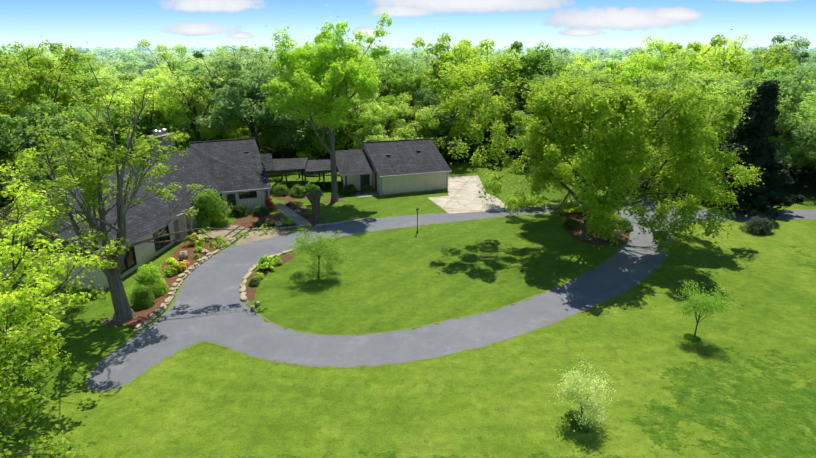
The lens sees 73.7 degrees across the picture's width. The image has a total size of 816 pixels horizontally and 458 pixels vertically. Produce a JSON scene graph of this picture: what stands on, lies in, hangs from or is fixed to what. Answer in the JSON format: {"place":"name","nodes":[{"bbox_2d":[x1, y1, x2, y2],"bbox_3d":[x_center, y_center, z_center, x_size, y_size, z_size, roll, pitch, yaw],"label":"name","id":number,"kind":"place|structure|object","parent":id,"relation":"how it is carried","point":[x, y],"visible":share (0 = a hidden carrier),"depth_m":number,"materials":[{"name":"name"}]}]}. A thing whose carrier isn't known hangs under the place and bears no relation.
{"place":"outdoors","nodes":[
{"label":"outdoors","id":0,"kind":"place"},
{"bbox_2d":[0,162,815,457],"bbox_3d":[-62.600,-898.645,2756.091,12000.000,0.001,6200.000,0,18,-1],"label":"ground","id":1,"kind":"structure","parent":0,"point":[737,381],"depth_m":28.64,"materials":[{"name":"green plant"}]},
{"bbox_2d":[0,148,51,237],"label":"tree","id":2,"kind":"object","parent":1,"relation":"on","point":[13,209],"visible":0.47,"depth_m":39.53,"materials":[{"name":"green plant"}]},
{"bbox_2d":[0,127,66,208],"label":"understorey","id":3,"kind":"object","parent":1,"relation":"on","point":[13,157],"visible":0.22,"depth_m":58.86,"materials":[{"name":"green plant"}]},
{"bbox_2d":[0,44,72,78],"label":"tree","id":4,"kind":"object","parent":1,"relation":"on","point":[57,58],"visible":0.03,"depth_m":103.88,"materials":[{"name":"green plant"}]},
{"bbox_2d":[0,294,75,457],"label":"tree","id":5,"kind":"object","parent":1,"relation":"on","point":[14,402],"visible":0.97,"depth_m":20.17,"materials":[{"name":"green plant"}]},
{"bbox_2d":[0,178,107,414],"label":"tree","id":6,"kind":"object","parent":1,"relation":"on","point":[35,297],"visible":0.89,"depth_m":25.72,"materials":[{"name":"green plant"}]},
{"bbox_2d":[0,42,110,155],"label":"emergent tree","id":7,"kind":"object","parent":1,"relation":"on","point":[65,98],"visible":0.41,"depth_m":65.57,"materials":[{"name":"green plant"}]},
{"bbox_2d":[0,35,117,139],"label":"emergent tree","id":8,"kind":"object","parent":1,"relation":"on","point":[59,67],"visible":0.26,"depth_m":72.92,"materials":[{"name":"green plant"}]},
{"bbox_2d":[0,41,141,158],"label":"emergent tree","id":9,"kind":"object","parent":1,"relation":"on","point":[100,83],"visible":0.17,"depth_m":82.95,"materials":[{"name":"green plant"}]},
{"bbox_2d":[50,89,144,170],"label":"tree","id":10,"kind":"object","parent":1,"relation":"on","point":[121,140],"visible":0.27,"depth_m":77.30,"materials":[{"name":"green plant"}]},
{"bbox_2d":[76,62,121,91],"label":"tree","id":11,"kind":"object","parent":1,"relation":"on","point":[100,73],"visible":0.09,"depth_m":107.90,"materials":[{"name":"green plant"}]},
{"bbox_2d":[78,50,131,81],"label":"tree","id":12,"kind":"object","parent":1,"relation":"on","point":[94,54],"visible":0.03,"depth_m":130.18,"materials":[{"name":"green plant"}]},
{"bbox_2d":[95,105,160,155],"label":"tree","id":13,"kind":"object","parent":1,"relation":"on","point":[150,125],"visible":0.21,"depth_m":79.24,"materials":[{"name":"green plant"}]},
{"bbox_2d":[112,50,149,74],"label":"tree","id":14,"kind":"object","parent":1,"relation":"on","point":[131,65],"visible":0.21,"depth_m":169.42,"materials":[{"name":"green plant"}]},
{"bbox_2d":[0,55,275,321],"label":"tree","id":15,"kind":"object","parent":1,"relation":"on","point":[111,266],"visible":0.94,"depth_m":33.56,"materials":[{"name":"green plant"}]},
{"bbox_2d":[112,61,175,99],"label":"tree","id":16,"kind":"object","parent":1,"relation":"on","point":[144,73],"visible":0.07,"depth_m":108.38,"materials":[{"name":"green plant"}]},
{"bbox_2d":[127,58,162,77],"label":"tree","id":17,"kind":"object","parent":1,"relation":"on","point":[148,65],"visible":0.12,"depth_m":163.65,"materials":[{"name":"green plant"}]},
{"bbox_2d":[89,71,237,144],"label":"tree","id":18,"kind":"object","parent":1,"relation":"on","point":[202,130],"visible":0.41,"depth_m":83.98,"materials":[{"name":"green plant"}]},
{"bbox_2d":[136,112,196,149],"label":"understorey","id":19,"kind":"object","parent":1,"relation":"on","point":[190,139],"visible":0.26,"depth_m":84.41,"materials":[{"name":"green plant"}]},
{"bbox_2d":[133,35,230,83],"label":"tree","id":20,"kind":"object","parent":1,"relation":"on","point":[171,64],"visible":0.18,"depth_m":120.72,"materials":[{"name":"green plant"}]},
{"bbox_2d":[199,108,256,140],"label":"understorey","id":21,"kind":"object","parent":1,"relation":"on","point":[232,129],"visible":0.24,"depth_m":89.05,"materials":[{"name":"green plant"}]},
{"bbox_2d":[217,123,260,143],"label":"understorey","id":22,"kind":"object","parent":1,"relation":"on","point":[232,134],"visible":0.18,"depth_m":88.51,"materials":[{"name":"green plant"}]},
{"bbox_2d":[170,43,308,146],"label":"tree","id":23,"kind":"object","parent":1,"relation":"on","point":[262,61],"visible":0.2,"depth_m":95.13,"materials":[{"name":"green plant"}]},
{"bbox_2d":[204,41,285,71],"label":"tree","id":24,"kind":"object","parent":1,"relation":"on","point":[245,61],"visible":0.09,"depth_m":136.40,"materials":[{"name":"green plant"}]},
{"bbox_2d":[226,107,306,158],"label":"understorey","id":25,"kind":"object","parent":1,"relation":"on","point":[267,140],"visible":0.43,"depth_m":86.91,"materials":[{"name":"green plant"}]},
{"bbox_2d":[280,223,352,277],"bbox_3d":[-7.250,1.733,42.693,5.413,4.472,5.428,-4,19,-12],"label":"weeping tree","id":26,"kind":"object","parent":1,"relation":"on","point":[317,243],"visible":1,"depth_m":41.92,"materials":[{"name":"green plant"}]},
{"bbox_2d":[286,130,349,161],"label":"understorey","id":27,"kind":"object","parent":1,"relation":"on","point":[306,154],"visible":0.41,"depth_m":84.84,"materials":[{"name":"green plant"}]},
{"bbox_2d":[285,113,361,159],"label":"understorey","id":28,"kind":"object","parent":1,"relation":"on","point":[311,132],"visible":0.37,"depth_m":83.63,"materials":[{"name":"green plant"}]},
{"bbox_2d":[256,9,392,201],"bbox_3d":[-9.573,-13.464,60.612,15.743,22.015,12.885,4,19,12],"label":"tree","id":29,"kind":"object","parent":1,"relation":"on","point":[327,75],"visible":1,"depth_m":57.58,"materials":[{"name":"green plant"}]},
{"bbox_2d":[339,40,405,77],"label":"tree","id":30,"kind":"object","parent":1,"relation":"on","point":[367,54],"visible":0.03,"depth_m":113.10,"materials":[{"name":"green plant"}]},
{"bbox_2d":[133,217,621,332],"bbox_3d":[-1.569,0.654,51.581,44.475,0.768,18.177,-9,20,-25],"label":"stone edging","id":31,"kind":"object","parent":1,"relation":"on","point":[183,255],"visible":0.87,"depth_m":43.51,"materials":[{"name":"stone"}]},
{"bbox_2d":[344,90,445,149],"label":"tree","id":32,"kind":"object","parent":1,"relation":"on","point":[371,122],"visible":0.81,"depth_m":81.84,"materials":[{"name":"green plant"}]},
{"bbox_2d":[361,52,434,135],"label":"emergent tree","id":33,"kind":"object","parent":1,"relation":"on","point":[390,84],"visible":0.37,"depth_m":92.87,"materials":[{"name":"green plant"}]},
{"bbox_2d":[0,169,815,397],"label":"mown lawn","id":34,"kind":"structure","parent":1,"relation":"on","point":[398,279],"depth_m":43.67,"materials":[{"name":"green plant"}]},
{"bbox_2d":[100,307,131,326],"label":"tree soil","id":35,"kind":"structure","parent":34,"relation":"on","point":[109,321],"depth_m":36.02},
{"bbox_2d":[0,128,274,289],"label":"house","id":36,"kind":"structure","parent":34,"relation":"on","point":[234,170],"depth_m":52.53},
{"bbox_2d":[126,233,219,327],"bbox_3d":[-18.754,3.215,44.954,4.150,0.001,20.392,0,18,-1],"label":"drive bed","id":37,"kind":"object","parent":34,"relation":"on","point":[141,317],"visible":0.43,"depth_m":43.07,"materials":[{"name":"brown soil"}]},
{"bbox_2d":[127,284,156,310],"bbox_3d":[-18.741,4.615,38.215,1.854,1.694,1.949,-6,19,-18],"label":"planting","id":38,"kind":"object","parent":37,"relation":"on","point":[142,294],"visible":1,"depth_m":37.97,"materials":[{"name":"green plant"}]},
{"bbox_2d":[128,262,169,297],"bbox_3d":[-19.026,3.624,40.075,2.791,2.427,2.656,6,19,18],"label":"planting","id":39,"kind":"object","parent":37,"relation":"on","point":[149,276],"visible":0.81,"depth_m":39.74,"materials":[{"name":"green plant"}]},
{"bbox_2d":[190,188,232,234],"bbox_3d":[-19.855,-2.023,54.051,4.812,4.396,5.057,6,19,18],"label":"planting","id":40,"kind":"object","parent":34,"relation":"on","point":[209,217],"visible":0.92,"depth_m":53.41,"materials":[{"name":"green plant"}]},
{"bbox_2d":[196,224,250,242],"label":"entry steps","id":41,"kind":"structure","parent":34,"relation":"on","point":[224,233],"depth_m":52.23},
{"bbox_2d":[235,229,289,244],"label":"paved walkway","id":42,"kind":"structure","parent":34,"relation":"on","point":[252,237],"depth_m":52.71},
{"bbox_2d":[231,214,294,228],"bbox_3d":[-15.229,-0.800,57.020,6.586,0.001,5.600,-4,19,-13],"label":"bed","id":43,"kind":"object","parent":34,"relation":"on","point":[246,221],"visible":0.63,"depth_m":57.31,"materials":[{"name":"brown soil"}]},
{"bbox_2d":[228,203,250,217],"bbox_3d":[-18.389,-2.167,58.915,2.611,1.468,2.142,-1,18,-3],"label":"planting","id":44,"kind":"object","parent":43,"relation":"on","point":[240,208],"visible":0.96,"depth_m":58.58,"materials":[{"name":"green plant"}]},
{"bbox_2d":[251,204,268,215],"bbox_3d":[-15.982,-2.182,59.274,2.248,1.264,1.844,-15,24,-38],"label":"planting","id":45,"kind":"object","parent":43,"relation":"on","point":[258,208],"visible":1,"depth_m":58.98,"materials":[{"name":"green plant"}]},
{"bbox_2d":[246,254,293,300],"bbox_3d":[-11.470,3.647,43.647,2.025,0.001,9.383,3,19,8],"label":"mulch bed","id":46,"kind":"object","parent":34,"relation":"on","point":[250,292],"visible":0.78,"depth_m":43.45,"materials":[{"name":"brown soil"}]},
{"bbox_2d":[255,258,274,270],"bbox_3d":[-11.558,2.804,44.318,1.532,1.267,1.649,15,23,38],"label":"planting","id":47,"kind":"object","parent":46,"relation":"on","point":[260,265],"visible":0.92,"depth_m":44.20,"materials":[{"name":"green plant"}]},
{"bbox_2d":[264,197,276,211],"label":"planting","id":48,"kind":"object","parent":34,"relation":"on","point":[268,204],"visible":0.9,"depth_m":60.19,"materials":[{"name":"red plant"}]},
{"bbox_2d":[274,191,307,199],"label":"mulch bed","id":49,"kind":"object","parent":34,"relation":"on","point":[286,197],"visible":0.59,"depth_m":66.11,"materials":[{"name":"brown soil"}]},
{"bbox_2d":[273,183,289,196],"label":"planting","id":50,"kind":"object","parent":49,"relation":"on","point":[281,189],"visible":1,"depth_m":66.90,"materials":[{"name":"green plant"}]},
{"bbox_2d":[289,180,305,197],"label":"planting","id":51,"kind":"object","parent":49,"relation":"on","point":[296,189],"visible":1,"depth_m":66.40,"materials":[{"name":"green plant"}]},
{"bbox_2d":[305,183,323,195],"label":"planting","id":52,"kind":"object","parent":49,"relation":"on","point":[312,189],"visible":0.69,"depth_m":66.99,"materials":[{"name":"green plant"}]},
{"bbox_2d":[275,203,310,226],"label":"front walk","id":53,"kind":"structure","parent":34,"relation":"on","point":[287,212],"depth_m":58.99,"materials":[{"name":"concrete"}]},
{"bbox_2d":[284,200,311,222],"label":"mulch bed","id":54,"kind":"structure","parent":34,"relation":"on","point":[302,212],"depth_m":60.83,"materials":[{"name":"brown soil"}]},
{"bbox_2d":[266,158,342,190],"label":"breezeway","id":55,"kind":"object","parent":34,"relation":"on","point":[290,165],"visible":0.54,"depth_m":69.21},
{"bbox_2d":[339,183,356,195],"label":"planting","id":56,"kind":"object","parent":34,"relation":"on","point":[343,190],"visible":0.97,"depth_m":67.47,"materials":[{"name":"green plant"}]},
{"bbox_2d":[355,191,379,197],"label":"doorstep","id":57,"kind":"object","parent":34,"relation":"on","point":[367,194],"visible":0.83,"depth_m":67.45,"materials":[{"name":"grey concrete"}]},
{"bbox_2d":[335,138,451,195],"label":"garage","id":58,"kind":"structure","parent":34,"relation":"on","point":[388,167],"depth_m":68.77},
{"bbox_2d":[84,199,815,392],"bbox_3d":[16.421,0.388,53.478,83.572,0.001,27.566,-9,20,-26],"label":"driveway edge","id":59,"kind":"object","parent":34,"relation":"on","point":[90,372],"visible":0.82,"depth_m":35.51,"materials":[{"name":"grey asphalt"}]},
{"bbox_2d":[447,175,486,195],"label":"garage apron","id":60,"kind":"object","parent":34,"relation":"on","point":[462,185],"visible":1,"depth_m":71.37,"materials":[{"name":"beige concrete"}]},
{"bbox_2d":[429,193,508,212],"bbox_3d":[6.881,-3.080,63.877,8.911,0.001,8.638,0,18,-1],"label":"garage pad","id":61,"kind":"object","parent":34,"relation":"on","point":[462,204],"visible":0.9,"depth_m":63.58,"materials":[{"name":"beige concrete"}]},
{"bbox_2d":[563,212,629,246],"bbox_3d":[19.118,-0.280,55.448,6.495,0.001,11.968,5,19,16],"label":"mulch bed","id":62,"kind":"object","parent":34,"relation":"on","point":[575,234],"visible":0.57,"depth_m":52.71,"materials":[{"name":"brown soil"}]},
{"bbox_2d":[560,216,580,229],"bbox_3d":[16.395,-0.726,54.977,2.158,1.213,1.769,16,24,39],"label":"planting","id":63,"kind":"object","parent":62,"relation":"on","point":[567,222],"visible":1,"depth_m":54.71,"materials":[{"name":"green plant"}]},
{"bbox_2d":[607,217,633,230],"bbox_3d":[20.908,-0.647,54.020,2.987,1.674,2.154,9,20,25],"label":"planting","id":64,"kind":"object","parent":62,"relation":"on","point":[622,220],"visible":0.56,"depth_m":53.87,"materials":[{"name":"green plant"}]},
{"bbox_2d":[387,85,477,156],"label":"tree","id":65,"kind":"object","parent":1,"relation":"on","point":[428,100],"visible":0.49,"depth_m":84.93,"materials":[{"name":"green plant"}]},
{"bbox_2d":[369,38,505,148],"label":"emergent tree","id":66,"kind":"object","parent":1,"relation":"on","point":[438,86],"visible":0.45,"depth_m":90.77,"materials":[{"name":"green plant"}]},
{"bbox_2d":[416,118,472,158],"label":"understorey","id":67,"kind":"object","parent":1,"relation":"on","point":[426,134],"visible":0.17,"depth_m":87.09,"materials":[{"name":"green plant"}]},
{"bbox_2d":[87,198,815,390],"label":"asphalt drive","id":68,"kind":"object","parent":1,"relation":"on","point":[209,305],"depth_m":36.55,"materials":[{"name":"grey asphalt"}]},
{"bbox_2d":[381,33,532,146],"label":"emergent tree","id":69,"kind":"object","parent":1,"relation":"on","point":[457,85],"visible":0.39,"depth_m":87.60,"materials":[{"name":"green plant"}]},
{"bbox_2d":[435,127,486,162],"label":"understorey","id":70,"kind":"object","parent":1,"relation":"on","point":[443,151],"visible":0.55,"depth_m":84.29,"materials":[{"name":"green plant"}]},
{"bbox_2d":[417,28,553,143],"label":"emergent tree","id":71,"kind":"object","parent":1,"relation":"on","point":[487,45],"visible":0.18,"depth_m":95.03,"materials":[{"name":"green plant"}]},
{"bbox_2d":[443,39,566,150],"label":"emergent tree","id":72,"kind":"object","parent":1,"relation":"on","point":[540,61],"visible":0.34,"depth_m":90.28,"materials":[{"name":"green plant"}]},
{"bbox_2d":[510,110,580,153],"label":"tree","id":73,"kind":"object","parent":1,"relation":"on","point":[518,128],"visible":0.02,"depth_m":79.93,"materials":[{"name":"green plant"}]},
{"bbox_2d":[518,46,575,79],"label":"tree","id":74,"kind":"object","parent":1,"relation":"on","point":[567,61],"visible":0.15,"depth_m":126.24,"materials":[{"name":"green plant"}]},
{"bbox_2d":[524,61,626,120],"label":"tree","id":75,"kind":"object","parent":1,"relation":"on","point":[576,71],"visible":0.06,"depth_m":88.82,"materials":[{"name":"green plant"}]},
{"bbox_2d":[548,354,615,431],"bbox_3d":[8.353,7.948,25.805,3.008,3.338,3.554,11,22,31],"label":"small tree","id":76,"kind":"object","parent":1,"relation":"on","point":[587,395],"depth_m":25.56,"materials":[{"name":"green plant"}]},
{"bbox_2d":[434,57,764,257],"bbox_3d":[15.503,-6.095,51.362,28.098,19.456,24.253,17,25,41],"label":"tree","id":77,"kind":"object","parent":1,"relation":"on","point":[600,127],"visible":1,"depth_m":44.94,"materials":[{"name":"green plant"}]},
{"bbox_2d":[557,53,647,85],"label":"emergent tree","id":78,"kind":"object","parent":1,"relation":"on","point":[577,65],"visible":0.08,"depth_m":99.70,"materials":[{"name":"green plant"}]},
{"bbox_2d":[613,143,666,191],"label":"understorey","id":79,"kind":"object","parent":1,"relation":"on","point":[646,177],"visible":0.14,"depth_m":66.75,"materials":[{"name":"green plant"}]},
{"bbox_2d":[580,38,719,95],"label":"emergent tree","id":80,"kind":"object","parent":1,"relation":"on","point":[629,72],"visible":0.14,"depth_m":85.44,"materials":[{"name":"green plant"}]},
{"bbox_2d":[601,29,733,97],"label":"emergent tree","id":81,"kind":"object","parent":1,"relation":"on","point":[696,47],"visible":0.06,"depth_m":86.68,"materials":[{"name":"green plant"}]},
{"bbox_2d":[627,76,709,185],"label":"tree","id":82,"kind":"object","parent":1,"relation":"on","point":[638,92],"visible":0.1,"depth_m":65.73,"materials":[{"name":"green plant"}]},
{"bbox_2d":[624,32,753,82],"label":"emergent tree","id":83,"kind":"object","parent":1,"relation":"on","point":[735,43],"visible":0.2,"depth_m":95.19,"materials":[{"name":"green plant"}]},
{"bbox_2d":[672,279,740,336],"bbox_3d":[18.078,5.138,33.273,3.674,3.956,3.023,12,22,32],"label":"small tree","id":84,"kind":"object","parent":1,"relation":"on","point":[707,304],"depth_m":32.98,"materials":[{"name":"green plant"}]},
{"bbox_2d":[682,126,733,201],"bbox_3d":[35.998,-7.821,63.821,6.285,9.275,6.608,-9,20,-25],"label":"tree","id":85,"kind":"object","parent":1,"relation":"on","point":[725,139],"visible":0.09,"depth_m":62.26,"materials":[{"name":"green plant"}]},
{"bbox_2d":[666,78,815,147],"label":"tree","id":86,"kind":"object","parent":1,"relation":"on","point":[744,97],"visible":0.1,"depth_m":67.96,"materials":[{"name":"green plant"}]},
{"bbox_2d":[697,40,798,85],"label":"emergent tree","id":87,"kind":"object","parent":1,"relation":"on","point":[762,57],"visible":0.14,"depth_m":97.15,"materials":[{"name":"green plant"}]},
{"bbox_2d":[736,215,774,235],"bbox_3d":[34.516,-0.750,53.490,3.091,2.213,3.572,7,20,20],"label":"meadow shrub","id":88,"kind":"object","parent":1,"relation":"on","point":[759,225],"visible":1,"depth_m":53.17,"materials":[{"name":"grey plant"}]},
{"bbox_2d":[698,63,815,135],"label":"tree","id":89,"kind":"object","parent":1,"relation":"on","point":[793,84],"visible":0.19,"depth_m":70.42,"materials":[{"name":"green plant"}]},
{"bbox_2d":[711,73,804,221],"bbox_3d":[38.339,-9.081,58.775,11.448,14.849,8.558,-12,22,-32],"label":"conifer tree","id":90,"kind":"object","parent":1,"relation":"on","point":[759,126],"visible":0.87,"depth_m":58.15,"materials":[{"name":"green plant"}]},
{"bbox_2d":[729,45,815,90],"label":"emergent tree","id":91,"kind":"object","parent":1,"relation":"on","point":[749,71],"visible":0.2,"depth_m":91.72,"materials":[{"name":"green plant"}]},
{"bbox_2d":[741,35,815,86],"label":"tree","id":92,"kind":"object","parent":1,"relation":"on","point":[805,44],"visible":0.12,"depth_m":102.35,"materials":[{"name":"green plant"}]},
{"bbox_2d":[771,108,815,172],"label":"tree","id":93,"kind":"object","parent":1,"relation":"on","point":[795,149],"visible":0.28,"depth_m":68.44,"materials":[{"name":"green plant"}]},
{"bbox_2d":[773,105,815,171],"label":"tree","id":94,"kind":"object","parent":1,"relation":"on","point":[803,150],"visible":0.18,"depth_m":68.50,"materials":[{"name":"green plant"}]},
{"bbox_2d":[777,113,815,180],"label":"understorey","id":95,"kind":"object","parent":1,"relation":"on","point":[796,172],"visible":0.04,"depth_m":72.33,"materials":[{"name":"green plant"}]},
{"bbox_2d":[793,160,815,181],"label":"understorey","id":96,"kind":"object","parent":1,"relation":"on","point":[797,167],"visible":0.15,"depth_m":73.70,"materials":[{"name":"green plant"}]},
{"bbox_2d":[797,96,815,172],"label":"tree","id":97,"kind":"object","parent":1,"relation":"on","point":[809,114],"visible":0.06,"depth_m":76.23,"materials":[{"name":"green plant"}]},
{"bbox_2d":[0,125,815,207],"bbox_3d":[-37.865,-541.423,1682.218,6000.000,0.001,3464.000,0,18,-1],"label":"forest floor","id":98,"kind":"structure","parent":0,"point":[804,185],"depth_m":85.64,"materials":[{"name":"green plant"}]},
{"bbox_2d":[0,113,74,200],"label":"tree","id":99,"kind":"object","parent":98,"relation":"on","point":[27,146],"visible":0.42,"depth_m":53.83,"materials":[{"name":"green plant"}]},
{"bbox_2d":[0,73,102,180],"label":"tree","id":100,"kind":"object","parent":98,"relation":"on","point":[26,120],"visible":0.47,"depth_m":61.58,"materials":[{"name":"green plant"}]},
{"bbox_2d":[117,78,211,138],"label":"tree","id":101,"kind":"object","parent":98,"relation":"on","point":[161,120],"visible":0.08,"depth_m":86.20,"materials":[{"name":"green plant"}]},
{"bbox_2d":[150,63,244,141],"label":"tree","id":102,"kind":"object","parent":98,"relation":"on","point":[191,92],"visible":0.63,"depth_m":84.02,"materials":[{"name":"green plant"}]},
{"bbox_2d":[180,48,308,153],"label":"tree","id":103,"kind":"object","parent":98,"relation":"on","point":[246,92],"visible":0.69,"depth_m":81.72,"materials":[{"name":"green plant"}]},
{"bbox_2d":[262,77,356,158],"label":"tree","id":104,"kind":"object","parent":98,"relation":"on","point":[307,124],"visible":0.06,"depth_m":80.60,"materials":[{"name":"green plant"}]},
{"bbox_2d":[565,38,747,107],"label":"tree","id":105,"kind":"object","parent":98,"relation":"on","point":[666,76],"visible":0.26,"depth_m":79.66,"materials":[{"name":"green plant"}]},
{"bbox_2d":[656,82,754,153],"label":"tree","id":106,"kind":"object","parent":98,"relation":"on","point":[710,86],"visible":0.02,"depth_m":74.38,"materials":[{"name":"green plant"}]},
{"bbox_2d":[698,85,815,173],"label":"tree","id":107,"kind":"object","parent":98,"relation":"on","point":[782,118],"visible":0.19,"depth_m":67.14,"materials":[{"name":"green plant"}]},
{"bbox_2d":[735,66,815,119],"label":"tree","id":108,"kind":"object","parent":98,"relation":"on","point":[802,82],"visible":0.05,"depth_m":83.94,"materials":[{"name":"green plant"}]},
{"bbox_2d":[0,0,815,48],"label":"sky","id":109,"kind":"structure","parent":0,"point":[618,24],"materials":[{"name":"blue"}]},
{"label":"soil at the foot of the tree","id":110,"kind":"structure","parent":0,"visible":0},
{"bbox_2d":[306,189,321,222],"bbox_3d":[-9.731,-2.356,56.477,1.391,3.529,1.376,8,20,22],"label":"cut trunk","id":111,"kind":"object","parent":110,"relation":"on","point":[315,203],"visible":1,"depth_m":56.21,"materials":[{"name":"brown plant"}]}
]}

